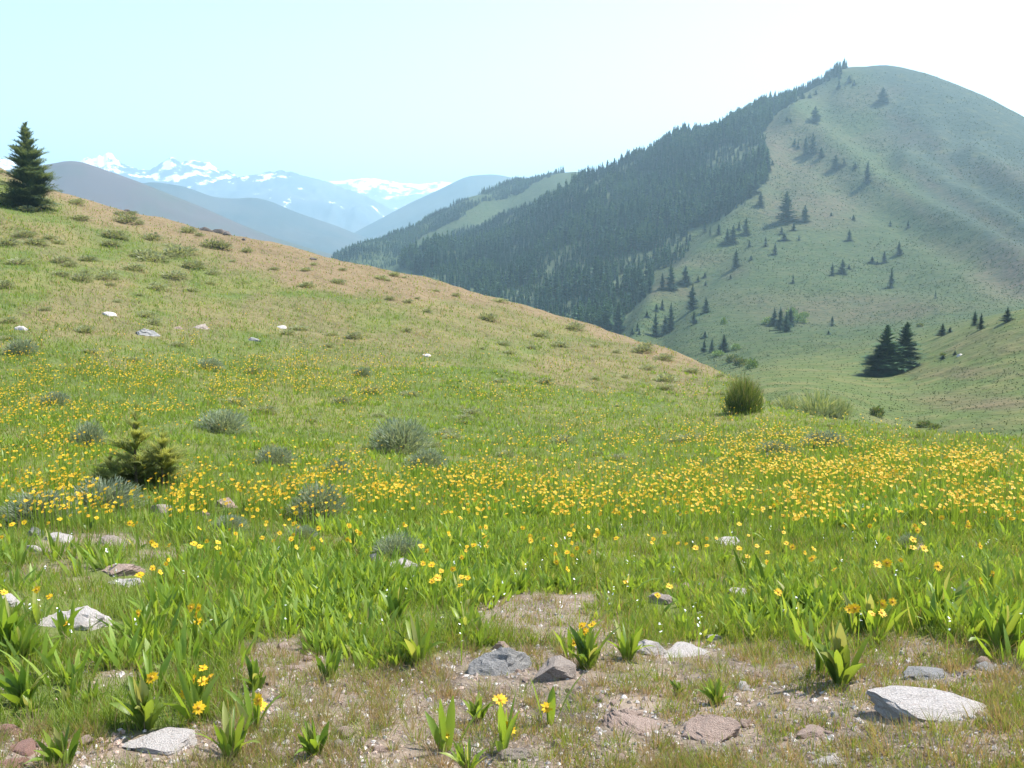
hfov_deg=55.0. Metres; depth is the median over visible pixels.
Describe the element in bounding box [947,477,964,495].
wildflower
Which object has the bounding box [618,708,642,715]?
rock
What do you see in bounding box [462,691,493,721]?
leafy plant
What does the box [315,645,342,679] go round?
leafy plant
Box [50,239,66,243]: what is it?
sagebrush
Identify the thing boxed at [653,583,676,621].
wildflower
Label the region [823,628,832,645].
leafy plant
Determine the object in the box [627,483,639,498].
wildflower
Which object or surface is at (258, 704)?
wildflower
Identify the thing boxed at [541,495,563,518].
wildflower
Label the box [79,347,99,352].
sagebrush
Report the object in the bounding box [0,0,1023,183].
sky
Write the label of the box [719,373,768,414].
bush
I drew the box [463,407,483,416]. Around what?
sagebrush
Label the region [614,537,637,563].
wildflower
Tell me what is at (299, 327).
sagebrush
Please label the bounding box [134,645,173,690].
wildflower
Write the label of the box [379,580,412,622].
leafy plant
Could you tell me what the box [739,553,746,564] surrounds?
leafy plant
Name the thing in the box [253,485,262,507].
wildflower
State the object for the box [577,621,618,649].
wildflower
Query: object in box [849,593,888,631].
leafy plant
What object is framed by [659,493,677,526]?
wildflower
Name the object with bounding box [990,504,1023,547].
wildflower
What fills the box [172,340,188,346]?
sagebrush
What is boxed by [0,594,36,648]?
leafy plant
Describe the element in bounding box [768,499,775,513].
leafy plant
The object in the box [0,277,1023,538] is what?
wildflowers
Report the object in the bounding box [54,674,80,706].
leafy plant
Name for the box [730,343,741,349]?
shrub
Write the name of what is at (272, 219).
hill
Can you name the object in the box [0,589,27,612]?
wildflower
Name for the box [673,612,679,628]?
leafy plant
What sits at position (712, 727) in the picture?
rock
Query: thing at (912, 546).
wildflower
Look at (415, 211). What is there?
hill
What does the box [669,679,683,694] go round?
leafy plant
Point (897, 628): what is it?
leafy plant
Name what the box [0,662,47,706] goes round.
leafy plant
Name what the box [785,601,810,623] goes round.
leafy plant
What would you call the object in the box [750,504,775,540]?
wildflower
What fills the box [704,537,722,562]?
wildflower
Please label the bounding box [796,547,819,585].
wildflower
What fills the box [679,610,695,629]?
leafy plant
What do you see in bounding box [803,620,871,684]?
leafy plant
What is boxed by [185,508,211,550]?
wildflower
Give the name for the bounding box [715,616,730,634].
leafy plant
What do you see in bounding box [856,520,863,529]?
leafy plant
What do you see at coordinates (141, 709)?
leafy plant
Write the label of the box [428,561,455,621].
wildflower
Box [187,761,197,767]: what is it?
stone
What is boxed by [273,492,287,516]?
wildflower
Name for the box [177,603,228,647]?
wildflower
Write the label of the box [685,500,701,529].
wildflower
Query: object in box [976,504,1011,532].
wildflower
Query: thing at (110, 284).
sagebrush
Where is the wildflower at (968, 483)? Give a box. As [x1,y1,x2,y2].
[946,482,972,505]
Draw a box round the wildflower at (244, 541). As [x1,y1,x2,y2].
[240,523,252,559]
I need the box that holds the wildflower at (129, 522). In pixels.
[125,520,146,548]
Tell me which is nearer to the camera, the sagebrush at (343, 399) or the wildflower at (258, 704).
the wildflower at (258, 704)
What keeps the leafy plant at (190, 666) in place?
on the ground at (372, 280)
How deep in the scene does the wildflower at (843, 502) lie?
8.12 m
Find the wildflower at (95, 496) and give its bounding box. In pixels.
[76,493,96,521]
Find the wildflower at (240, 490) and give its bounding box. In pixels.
[239,487,254,513]
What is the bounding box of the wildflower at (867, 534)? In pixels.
[859,506,872,543]
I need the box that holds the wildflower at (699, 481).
[695,470,707,490]
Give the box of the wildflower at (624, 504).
[619,492,631,510]
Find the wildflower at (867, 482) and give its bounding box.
[862,472,875,492]
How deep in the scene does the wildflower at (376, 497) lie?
9.12 m
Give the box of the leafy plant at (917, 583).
[905,574,924,591]
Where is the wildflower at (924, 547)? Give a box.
[900,545,927,586]
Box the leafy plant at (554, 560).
[548,552,562,569]
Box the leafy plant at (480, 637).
[471,628,483,647]
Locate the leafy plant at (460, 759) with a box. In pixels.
[439,736,486,767]
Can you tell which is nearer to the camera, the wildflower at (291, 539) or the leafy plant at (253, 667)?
the leafy plant at (253, 667)
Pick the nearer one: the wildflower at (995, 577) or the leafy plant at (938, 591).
the leafy plant at (938, 591)
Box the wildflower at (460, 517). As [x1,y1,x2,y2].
[450,507,465,540]
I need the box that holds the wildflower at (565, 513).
[545,500,566,530]
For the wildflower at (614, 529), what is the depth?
7.95 m
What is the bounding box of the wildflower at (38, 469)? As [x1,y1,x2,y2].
[19,468,40,492]
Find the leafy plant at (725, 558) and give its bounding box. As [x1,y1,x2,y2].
[720,552,730,564]
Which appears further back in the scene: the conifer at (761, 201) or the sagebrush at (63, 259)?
the conifer at (761, 201)
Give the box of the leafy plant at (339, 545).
[332,540,342,551]
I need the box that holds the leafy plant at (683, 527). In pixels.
[674,521,686,536]
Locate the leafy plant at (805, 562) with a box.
[798,557,812,572]
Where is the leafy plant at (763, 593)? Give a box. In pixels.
[754,586,766,603]
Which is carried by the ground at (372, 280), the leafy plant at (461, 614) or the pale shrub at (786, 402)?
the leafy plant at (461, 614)
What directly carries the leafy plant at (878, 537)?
on the ground at (372, 280)
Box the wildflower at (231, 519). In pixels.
[220,513,234,542]
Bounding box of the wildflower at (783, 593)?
[767,580,795,612]
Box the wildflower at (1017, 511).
[989,495,1020,530]
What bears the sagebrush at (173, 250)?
on the ground at (372, 280)
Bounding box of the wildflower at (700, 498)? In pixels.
[699,496,708,525]
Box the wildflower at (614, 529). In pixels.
[613,512,620,536]
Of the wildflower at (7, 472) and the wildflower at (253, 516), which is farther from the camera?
the wildflower at (7, 472)
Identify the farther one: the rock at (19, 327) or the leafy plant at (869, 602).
the rock at (19, 327)
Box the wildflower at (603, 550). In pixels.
[595,530,611,561]
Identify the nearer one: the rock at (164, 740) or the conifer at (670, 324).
the rock at (164, 740)
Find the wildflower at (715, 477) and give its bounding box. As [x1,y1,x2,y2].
[708,469,721,489]
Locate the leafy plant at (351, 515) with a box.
[344,510,356,517]
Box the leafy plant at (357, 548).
[351,544,359,554]
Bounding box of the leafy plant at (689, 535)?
[686,532,698,545]
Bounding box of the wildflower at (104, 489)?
[76,488,106,528]
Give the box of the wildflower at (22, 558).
[0,520,26,569]
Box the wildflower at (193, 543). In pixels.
[149,540,197,583]
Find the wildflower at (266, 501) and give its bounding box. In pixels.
[260,487,274,516]
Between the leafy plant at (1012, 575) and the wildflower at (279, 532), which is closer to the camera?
the leafy plant at (1012, 575)
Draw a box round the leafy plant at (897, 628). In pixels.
[893,620,905,636]
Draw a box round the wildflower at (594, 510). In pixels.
[584,496,596,527]
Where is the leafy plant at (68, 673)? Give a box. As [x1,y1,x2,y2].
[53,663,79,682]
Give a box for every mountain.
[0,153,237,190]
[196,170,393,232]
[329,178,450,210]
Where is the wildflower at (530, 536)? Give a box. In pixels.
[521,533,545,571]
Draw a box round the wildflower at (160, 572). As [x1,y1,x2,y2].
[153,543,182,588]
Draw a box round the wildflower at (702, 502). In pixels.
[697,489,709,518]
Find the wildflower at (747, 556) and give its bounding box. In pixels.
[733,549,757,574]
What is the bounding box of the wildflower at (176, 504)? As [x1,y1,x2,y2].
[171,489,182,521]
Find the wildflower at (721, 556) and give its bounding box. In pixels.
[715,537,734,561]
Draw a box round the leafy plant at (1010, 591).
[996,579,1023,604]
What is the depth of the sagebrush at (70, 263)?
54.98 m
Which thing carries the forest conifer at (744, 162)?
on the hill at (893, 201)
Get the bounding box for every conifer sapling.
[660,299,665,309]
[868,256,875,262]
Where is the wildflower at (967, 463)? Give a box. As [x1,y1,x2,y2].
[958,462,974,484]
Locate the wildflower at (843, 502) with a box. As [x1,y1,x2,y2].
[842,501,857,529]
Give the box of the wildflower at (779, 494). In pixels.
[777,486,786,511]
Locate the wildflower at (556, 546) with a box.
[554,542,582,581]
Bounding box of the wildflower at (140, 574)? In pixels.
[135,565,161,613]
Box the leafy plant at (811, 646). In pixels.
[806,633,823,653]
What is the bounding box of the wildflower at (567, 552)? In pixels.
[553,550,580,590]
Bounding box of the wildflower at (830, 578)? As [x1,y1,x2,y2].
[809,567,836,589]
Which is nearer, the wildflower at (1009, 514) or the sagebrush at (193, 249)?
the wildflower at (1009, 514)
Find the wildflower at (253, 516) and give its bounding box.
[251,508,267,546]
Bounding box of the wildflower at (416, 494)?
[408,484,417,510]
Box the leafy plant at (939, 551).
[932,547,946,560]
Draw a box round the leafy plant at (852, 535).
[844,530,855,540]
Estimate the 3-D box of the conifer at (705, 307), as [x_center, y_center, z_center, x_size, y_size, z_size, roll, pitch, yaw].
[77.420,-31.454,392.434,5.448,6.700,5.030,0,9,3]
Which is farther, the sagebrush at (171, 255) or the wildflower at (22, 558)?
the sagebrush at (171, 255)
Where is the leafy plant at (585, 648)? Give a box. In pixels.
[567,626,600,668]
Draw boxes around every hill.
[6,161,332,257]
[143,182,368,253]
[185,65,1023,438]
[355,174,513,238]
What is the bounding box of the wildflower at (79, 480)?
[73,465,87,487]
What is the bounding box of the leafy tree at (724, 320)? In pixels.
[720,317,727,323]
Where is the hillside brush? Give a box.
[360,73,1023,436]
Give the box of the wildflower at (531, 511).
[520,496,534,518]
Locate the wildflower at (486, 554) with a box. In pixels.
[482,535,494,573]
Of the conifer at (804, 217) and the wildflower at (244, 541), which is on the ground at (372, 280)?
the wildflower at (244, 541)
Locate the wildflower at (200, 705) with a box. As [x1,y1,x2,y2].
[163,662,220,721]
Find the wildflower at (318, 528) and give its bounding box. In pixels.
[309,525,325,550]
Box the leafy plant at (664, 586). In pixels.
[659,582,665,591]
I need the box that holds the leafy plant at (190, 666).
[184,658,201,678]
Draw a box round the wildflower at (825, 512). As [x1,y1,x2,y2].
[823,511,844,542]
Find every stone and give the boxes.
[78,735,93,746]
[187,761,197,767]
[270,746,282,753]
[275,751,286,760]
[303,656,312,660]
[332,738,343,747]
[335,726,355,738]
[550,739,563,748]
[594,693,603,701]
[615,753,626,761]
[736,681,749,690]
[740,719,751,723]
[741,721,747,727]
[976,656,991,663]
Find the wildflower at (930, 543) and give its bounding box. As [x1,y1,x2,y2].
[924,505,944,552]
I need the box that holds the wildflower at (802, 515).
[776,513,804,539]
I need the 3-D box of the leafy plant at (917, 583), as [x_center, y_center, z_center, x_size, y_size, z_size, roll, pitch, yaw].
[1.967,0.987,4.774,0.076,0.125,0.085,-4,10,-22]
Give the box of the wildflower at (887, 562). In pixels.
[852,558,892,601]
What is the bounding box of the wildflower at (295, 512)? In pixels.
[283,510,298,548]
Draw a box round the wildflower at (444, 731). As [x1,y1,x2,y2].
[425,696,486,751]
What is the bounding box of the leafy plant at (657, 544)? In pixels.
[652,540,662,553]
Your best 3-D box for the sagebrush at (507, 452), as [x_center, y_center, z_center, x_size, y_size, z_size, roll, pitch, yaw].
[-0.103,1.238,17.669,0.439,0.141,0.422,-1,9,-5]
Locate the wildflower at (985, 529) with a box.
[974,515,994,532]
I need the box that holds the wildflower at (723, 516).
[716,495,731,527]
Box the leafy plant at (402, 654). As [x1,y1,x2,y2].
[393,648,405,663]
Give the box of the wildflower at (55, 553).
[44,517,65,560]
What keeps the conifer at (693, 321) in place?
on the hill at (893, 201)
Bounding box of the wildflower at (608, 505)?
[605,491,610,517]
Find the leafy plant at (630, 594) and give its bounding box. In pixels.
[626,585,645,608]
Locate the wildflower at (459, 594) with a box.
[445,575,469,608]
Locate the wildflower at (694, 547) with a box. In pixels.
[676,542,698,576]
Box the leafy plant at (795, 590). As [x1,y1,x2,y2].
[777,577,822,607]
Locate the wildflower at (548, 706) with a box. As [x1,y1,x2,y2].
[531,675,581,724]
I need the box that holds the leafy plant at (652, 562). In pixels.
[648,558,669,569]
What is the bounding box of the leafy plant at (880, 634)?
[872,626,887,645]
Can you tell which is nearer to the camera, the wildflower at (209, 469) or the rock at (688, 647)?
the rock at (688, 647)
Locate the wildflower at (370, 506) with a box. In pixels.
[362,487,376,509]
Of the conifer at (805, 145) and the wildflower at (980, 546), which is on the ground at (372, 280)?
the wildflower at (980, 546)
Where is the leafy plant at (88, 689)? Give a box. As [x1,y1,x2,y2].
[74,677,102,699]
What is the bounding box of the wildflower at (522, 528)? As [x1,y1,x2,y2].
[513,526,524,550]
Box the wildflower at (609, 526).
[602,506,624,537]
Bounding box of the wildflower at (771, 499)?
[769,484,778,506]
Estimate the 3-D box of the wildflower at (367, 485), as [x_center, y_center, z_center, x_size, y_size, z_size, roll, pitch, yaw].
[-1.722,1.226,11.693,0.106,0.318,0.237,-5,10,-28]
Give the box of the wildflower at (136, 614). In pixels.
[129,600,171,637]
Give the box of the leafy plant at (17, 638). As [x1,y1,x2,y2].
[0,621,60,660]
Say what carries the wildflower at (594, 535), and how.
on the ground at (372, 280)
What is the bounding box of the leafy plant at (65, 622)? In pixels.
[51,599,83,636]
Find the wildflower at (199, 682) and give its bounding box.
[179,660,213,699]
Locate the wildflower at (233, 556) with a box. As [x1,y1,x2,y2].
[221,524,242,561]
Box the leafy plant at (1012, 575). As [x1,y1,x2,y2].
[1008,568,1023,589]
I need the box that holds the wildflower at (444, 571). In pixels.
[434,560,458,580]
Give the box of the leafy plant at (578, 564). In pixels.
[572,558,584,571]
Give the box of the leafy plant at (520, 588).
[513,574,524,590]
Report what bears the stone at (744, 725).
on the ground at (372, 280)
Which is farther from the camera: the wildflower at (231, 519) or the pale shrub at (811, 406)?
the pale shrub at (811, 406)
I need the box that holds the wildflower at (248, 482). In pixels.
[237,481,249,510]
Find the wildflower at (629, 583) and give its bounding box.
[615,569,658,596]
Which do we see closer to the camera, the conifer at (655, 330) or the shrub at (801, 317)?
the shrub at (801, 317)
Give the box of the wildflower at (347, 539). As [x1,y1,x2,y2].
[342,537,360,566]
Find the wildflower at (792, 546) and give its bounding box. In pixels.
[782,530,795,565]
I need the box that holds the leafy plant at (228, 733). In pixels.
[195,701,259,759]
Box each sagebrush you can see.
[0,237,21,244]
[0,280,16,286]
[0,334,19,339]
[0,485,88,528]
[1,316,20,322]
[1,337,40,354]
[3,257,37,263]
[12,205,40,210]
[12,229,37,235]
[20,238,48,244]
[38,306,51,310]
[40,390,72,405]
[41,234,60,238]
[47,254,77,263]
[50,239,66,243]
[50,271,70,274]
[61,261,80,266]
[67,271,96,280]
[68,198,85,203]
[69,215,94,218]
[69,474,151,512]
[70,418,108,446]
[73,326,95,332]
[75,325,96,331]
[77,255,97,260]
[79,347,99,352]
[94,272,116,278]
[98,229,128,237]
[100,239,125,244]
[104,270,122,276]
[104,282,117,285]
[109,212,144,221]
[112,211,128,214]
[120,262,147,269]
[126,248,161,255]
[126,357,141,360]
[134,310,160,317]
[136,252,172,261]
[139,232,162,239]
[143,317,166,324]
[145,281,171,289]
[159,270,190,277]
[160,243,193,255]
[164,253,178,257]
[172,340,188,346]
[176,226,197,232]
[177,245,200,253]
[177,259,208,267]
[184,287,200,290]
[193,407,256,433]
[194,357,227,369]
[201,237,224,246]
[204,269,220,274]
[204,280,216,283]
[209,241,234,248]
[210,512,251,531]
[224,396,248,405]
[239,247,255,251]
[241,366,262,372]
[251,444,300,465]
[255,404,280,414]
[277,329,296,334]
[279,480,351,523]
[287,524,317,538]
[291,325,308,329]
[297,281,315,286]
[299,267,313,270]
[322,342,334,347]
[323,457,349,474]
[329,278,347,283]
[330,395,355,404]
[342,332,361,338]
[350,367,373,375]
[359,385,384,394]
[365,414,435,455]
[368,531,426,560]
[373,275,388,278]
[384,295,395,299]
[388,271,400,275]
[401,327,410,331]
[401,390,420,396]
[403,448,450,469]
[423,441,442,447]
[433,429,454,435]
[441,432,464,438]
[443,427,457,431]
[452,413,474,419]
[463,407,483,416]
[477,312,499,319]
[491,298,508,301]
[494,378,510,382]
[496,341,513,344]
[497,449,516,456]
[531,330,551,336]
[537,377,555,384]
[549,433,579,444]
[550,340,571,347]
[566,321,584,329]
[589,342,603,347]
[607,453,628,460]
[632,345,655,352]
[636,342,655,347]
[639,363,657,369]
[652,353,675,360]
[653,373,679,381]
[660,383,674,390]
[665,437,680,442]
[677,433,701,440]
[682,368,700,372]
[755,439,797,453]
[796,430,851,449]
[897,532,923,546]
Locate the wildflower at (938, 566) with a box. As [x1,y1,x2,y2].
[873,557,942,597]
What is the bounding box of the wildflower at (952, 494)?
[938,493,980,533]
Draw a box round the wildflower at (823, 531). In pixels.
[807,514,828,541]
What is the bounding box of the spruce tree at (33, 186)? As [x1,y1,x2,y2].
[0,121,63,207]
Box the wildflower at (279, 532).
[259,523,282,553]
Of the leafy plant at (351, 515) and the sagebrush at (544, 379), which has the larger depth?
the sagebrush at (544, 379)
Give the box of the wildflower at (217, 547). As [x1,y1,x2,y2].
[197,540,221,573]
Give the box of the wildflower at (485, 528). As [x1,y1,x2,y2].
[474,524,487,559]
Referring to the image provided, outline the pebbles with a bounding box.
[0,588,1023,767]
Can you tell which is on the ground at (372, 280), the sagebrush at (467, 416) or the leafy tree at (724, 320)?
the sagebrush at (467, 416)
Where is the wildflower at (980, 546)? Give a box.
[974,542,992,572]
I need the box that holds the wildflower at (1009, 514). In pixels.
[997,511,1023,542]
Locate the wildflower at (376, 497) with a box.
[355,496,377,520]
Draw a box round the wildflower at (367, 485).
[365,472,373,498]
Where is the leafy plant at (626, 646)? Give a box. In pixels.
[608,620,655,659]
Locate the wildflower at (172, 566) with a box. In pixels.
[151,542,173,579]
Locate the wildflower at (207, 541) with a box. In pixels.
[204,539,231,572]
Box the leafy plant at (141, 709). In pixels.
[110,676,168,729]
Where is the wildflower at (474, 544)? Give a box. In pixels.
[471,540,492,570]
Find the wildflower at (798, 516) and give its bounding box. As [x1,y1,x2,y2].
[787,510,806,540]
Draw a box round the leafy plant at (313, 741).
[295,718,328,756]
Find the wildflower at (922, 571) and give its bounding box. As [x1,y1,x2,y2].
[919,564,934,597]
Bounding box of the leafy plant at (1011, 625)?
[968,598,1023,649]
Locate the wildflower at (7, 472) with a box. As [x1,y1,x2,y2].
[0,459,9,489]
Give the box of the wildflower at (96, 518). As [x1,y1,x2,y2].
[69,510,98,548]
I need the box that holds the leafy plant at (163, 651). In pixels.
[156,644,167,659]
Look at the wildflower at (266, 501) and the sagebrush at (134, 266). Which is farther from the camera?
the sagebrush at (134, 266)
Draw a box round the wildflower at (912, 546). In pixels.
[887,536,921,576]
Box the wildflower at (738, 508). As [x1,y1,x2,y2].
[728,495,745,519]
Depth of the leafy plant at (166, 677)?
3.66 m
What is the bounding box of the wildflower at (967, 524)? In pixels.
[938,515,971,553]
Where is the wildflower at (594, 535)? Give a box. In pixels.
[593,528,603,569]
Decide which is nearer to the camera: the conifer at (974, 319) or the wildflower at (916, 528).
the wildflower at (916, 528)
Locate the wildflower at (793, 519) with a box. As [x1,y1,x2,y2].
[784,511,805,528]
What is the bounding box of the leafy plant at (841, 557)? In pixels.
[832,550,849,566]
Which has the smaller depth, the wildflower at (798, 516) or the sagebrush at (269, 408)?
the wildflower at (798, 516)
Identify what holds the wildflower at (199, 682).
on the ground at (372, 280)
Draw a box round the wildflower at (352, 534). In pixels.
[347,523,370,546]
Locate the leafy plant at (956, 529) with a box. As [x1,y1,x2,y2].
[954,525,969,532]
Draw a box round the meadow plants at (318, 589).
[0,363,1023,689]
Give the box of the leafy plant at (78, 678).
[64,664,85,690]
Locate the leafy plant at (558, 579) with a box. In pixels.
[553,571,564,586]
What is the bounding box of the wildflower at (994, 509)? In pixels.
[986,488,1002,523]
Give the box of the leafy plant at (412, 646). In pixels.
[390,609,443,663]
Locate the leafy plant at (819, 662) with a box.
[814,623,833,674]
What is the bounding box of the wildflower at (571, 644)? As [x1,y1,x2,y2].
[553,618,604,658]
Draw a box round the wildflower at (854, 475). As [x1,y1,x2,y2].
[847,467,861,488]
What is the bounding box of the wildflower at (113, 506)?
[104,505,114,528]
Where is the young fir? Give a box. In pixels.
[81,400,201,494]
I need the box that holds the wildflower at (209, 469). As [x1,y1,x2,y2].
[200,464,210,486]
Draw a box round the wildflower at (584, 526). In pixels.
[569,501,589,529]
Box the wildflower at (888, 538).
[886,536,898,581]
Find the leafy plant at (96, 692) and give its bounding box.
[77,682,108,704]
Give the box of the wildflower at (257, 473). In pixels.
[248,464,265,488]
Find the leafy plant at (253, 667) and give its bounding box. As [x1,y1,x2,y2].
[237,654,265,690]
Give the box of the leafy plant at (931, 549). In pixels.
[923,543,939,557]
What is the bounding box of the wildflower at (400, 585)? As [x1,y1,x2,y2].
[383,573,404,601]
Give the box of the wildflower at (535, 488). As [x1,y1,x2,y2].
[534,487,555,517]
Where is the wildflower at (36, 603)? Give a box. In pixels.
[11,585,55,624]
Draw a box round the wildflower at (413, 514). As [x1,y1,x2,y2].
[410,491,428,519]
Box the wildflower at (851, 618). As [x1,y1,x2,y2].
[841,591,865,635]
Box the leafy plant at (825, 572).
[813,567,837,581]
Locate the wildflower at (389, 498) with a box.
[383,482,395,510]
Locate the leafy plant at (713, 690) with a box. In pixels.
[694,677,731,704]
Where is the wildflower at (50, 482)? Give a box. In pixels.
[48,465,61,486]
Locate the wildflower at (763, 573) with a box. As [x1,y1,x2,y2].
[754,553,778,578]
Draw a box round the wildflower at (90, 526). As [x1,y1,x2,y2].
[83,500,93,532]
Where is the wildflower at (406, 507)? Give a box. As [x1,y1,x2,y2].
[395,486,409,510]
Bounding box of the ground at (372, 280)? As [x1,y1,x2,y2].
[0,168,1023,767]
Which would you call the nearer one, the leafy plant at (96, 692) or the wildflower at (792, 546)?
the leafy plant at (96, 692)
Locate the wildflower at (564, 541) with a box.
[561,524,589,554]
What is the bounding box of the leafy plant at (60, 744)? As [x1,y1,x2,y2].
[24,721,80,767]
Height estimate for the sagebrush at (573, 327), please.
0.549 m
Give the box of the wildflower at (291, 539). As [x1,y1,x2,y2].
[274,526,304,565]
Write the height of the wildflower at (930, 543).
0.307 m
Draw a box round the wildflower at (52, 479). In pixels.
[38,476,53,499]
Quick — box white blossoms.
[3,424,1022,664]
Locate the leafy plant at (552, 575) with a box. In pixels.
[537,572,555,583]
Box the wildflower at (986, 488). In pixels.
[983,483,999,515]
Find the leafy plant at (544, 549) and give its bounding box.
[538,541,551,557]
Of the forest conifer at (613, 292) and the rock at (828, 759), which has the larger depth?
the forest conifer at (613, 292)
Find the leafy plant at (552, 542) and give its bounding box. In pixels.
[546,534,561,547]
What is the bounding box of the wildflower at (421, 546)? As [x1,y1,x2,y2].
[418,532,450,573]
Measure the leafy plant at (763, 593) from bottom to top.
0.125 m
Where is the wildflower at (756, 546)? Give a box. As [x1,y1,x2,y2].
[736,534,768,573]
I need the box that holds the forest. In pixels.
[331,58,848,331]
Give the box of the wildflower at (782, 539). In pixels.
[780,526,787,549]
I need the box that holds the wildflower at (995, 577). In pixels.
[978,556,999,589]
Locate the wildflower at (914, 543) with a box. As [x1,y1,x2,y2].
[893,522,925,553]
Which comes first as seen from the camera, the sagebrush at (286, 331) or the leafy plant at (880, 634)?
the leafy plant at (880, 634)
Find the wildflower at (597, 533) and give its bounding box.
[587,531,603,577]
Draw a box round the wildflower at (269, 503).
[260,486,282,514]
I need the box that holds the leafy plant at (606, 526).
[600,520,607,530]
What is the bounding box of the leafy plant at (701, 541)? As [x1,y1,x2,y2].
[698,536,705,548]
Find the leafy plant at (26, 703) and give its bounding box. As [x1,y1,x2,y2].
[23,693,46,716]
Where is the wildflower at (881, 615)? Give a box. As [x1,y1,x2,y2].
[861,597,909,635]
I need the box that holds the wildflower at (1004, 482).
[1001,481,1005,519]
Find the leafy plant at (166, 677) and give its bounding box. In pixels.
[158,670,173,689]
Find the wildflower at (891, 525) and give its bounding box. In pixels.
[889,510,902,534]
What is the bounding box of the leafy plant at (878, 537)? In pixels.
[868,530,885,545]
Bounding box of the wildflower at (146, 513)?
[145,496,158,522]
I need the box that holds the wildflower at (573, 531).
[556,528,580,568]
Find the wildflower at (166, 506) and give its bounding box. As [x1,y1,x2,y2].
[159,494,185,521]
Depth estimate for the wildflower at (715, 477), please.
12.55 m
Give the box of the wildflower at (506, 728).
[492,693,519,750]
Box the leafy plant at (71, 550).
[69,541,76,557]
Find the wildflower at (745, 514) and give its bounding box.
[732,488,750,520]
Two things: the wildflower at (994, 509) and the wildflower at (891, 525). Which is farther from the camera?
the wildflower at (994, 509)
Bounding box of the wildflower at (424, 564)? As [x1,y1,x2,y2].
[421,560,454,596]
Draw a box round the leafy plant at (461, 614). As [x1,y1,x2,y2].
[448,598,485,626]
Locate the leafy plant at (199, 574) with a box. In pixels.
[192,567,210,585]
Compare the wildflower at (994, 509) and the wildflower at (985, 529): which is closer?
the wildflower at (985, 529)
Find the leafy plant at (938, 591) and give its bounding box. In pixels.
[924,572,974,610]
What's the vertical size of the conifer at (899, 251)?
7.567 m
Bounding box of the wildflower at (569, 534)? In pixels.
[556,532,579,572]
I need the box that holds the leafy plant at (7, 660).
[0,643,22,666]
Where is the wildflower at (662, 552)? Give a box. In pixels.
[647,531,669,564]
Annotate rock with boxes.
[0,723,20,735]
[0,757,29,767]
[2,593,24,606]
[9,738,35,756]
[14,326,27,329]
[26,545,41,551]
[27,527,43,535]
[33,605,111,630]
[44,532,72,541]
[97,535,124,544]
[102,311,116,315]
[102,563,145,576]
[108,578,143,586]
[122,727,196,755]
[136,328,159,336]
[150,504,174,512]
[192,324,208,328]
[199,227,212,231]
[213,229,225,233]
[216,497,235,507]
[248,337,260,341]
[277,643,289,649]
[280,665,301,670]
[369,553,379,560]
[371,745,391,752]
[390,558,416,566]
[467,647,531,675]
[490,641,508,649]
[495,747,530,761]
[532,655,576,682]
[603,708,664,734]
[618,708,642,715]
[637,639,666,655]
[648,592,674,604]
[662,642,708,657]
[682,714,740,742]
[706,634,722,639]
[717,536,739,544]
[729,587,746,593]
[744,671,761,676]
[796,724,824,738]
[812,755,844,767]
[866,685,986,722]
[902,666,947,680]
[973,661,993,670]
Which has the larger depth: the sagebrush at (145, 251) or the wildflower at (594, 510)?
the sagebrush at (145, 251)
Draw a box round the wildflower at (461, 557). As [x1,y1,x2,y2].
[459,549,473,567]
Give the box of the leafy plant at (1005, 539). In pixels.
[996,534,1009,543]
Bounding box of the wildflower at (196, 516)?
[180,492,197,525]
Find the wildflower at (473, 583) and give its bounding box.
[465,545,489,596]
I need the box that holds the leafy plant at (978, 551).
[973,544,988,555]
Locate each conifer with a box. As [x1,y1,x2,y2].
[540,273,552,297]
[548,273,553,293]
[609,302,626,333]
[611,285,617,304]
[615,274,619,294]
[621,270,625,291]
[623,265,628,295]
[629,264,637,285]
[643,259,648,281]
[649,312,661,335]
[657,272,666,288]
[660,317,668,332]
[664,263,678,288]
[664,302,675,330]
[677,265,693,284]
[682,284,701,309]
[689,312,698,323]
[699,299,711,311]
[699,339,708,351]
[708,339,714,352]
[712,334,733,351]
[715,224,722,234]
[721,227,732,243]
[730,225,739,241]
[730,249,740,267]
[741,153,746,172]
[741,217,751,234]
[752,170,761,192]
[756,144,760,161]
[756,191,765,206]
[759,144,764,159]
[765,149,770,171]
[767,191,801,221]
[767,308,778,325]
[772,243,778,253]
[773,307,785,330]
[780,312,792,331]
[788,308,796,326]
[799,205,811,221]
[800,135,809,154]
[805,132,817,154]
[807,105,822,122]
[815,146,825,157]
[828,263,836,275]
[828,316,833,325]
[830,154,842,168]
[835,259,847,273]
[846,229,852,240]
[854,345,894,376]
[855,324,914,376]
[859,161,872,181]
[876,87,890,102]
[879,251,887,262]
[886,267,895,287]
[894,322,925,370]
[895,241,903,254]
[933,323,946,336]
[969,311,977,325]
[974,313,984,328]
[999,308,1013,321]
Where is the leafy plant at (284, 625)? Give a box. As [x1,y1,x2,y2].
[280,612,299,634]
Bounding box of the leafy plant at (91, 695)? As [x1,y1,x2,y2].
[84,691,99,703]
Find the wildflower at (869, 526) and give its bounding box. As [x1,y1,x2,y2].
[851,518,882,561]
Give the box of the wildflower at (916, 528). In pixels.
[896,523,920,554]
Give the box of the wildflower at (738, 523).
[729,522,750,562]
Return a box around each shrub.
[711,349,725,356]
[725,353,739,361]
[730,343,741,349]
[732,357,746,366]
[744,358,758,368]
[760,316,770,324]
[771,394,804,409]
[784,307,798,315]
[793,313,807,322]
[793,388,844,416]
[798,311,809,316]
[829,395,856,417]
[869,405,886,417]
[915,419,932,427]
[928,423,941,428]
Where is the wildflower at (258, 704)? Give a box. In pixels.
[223,679,284,730]

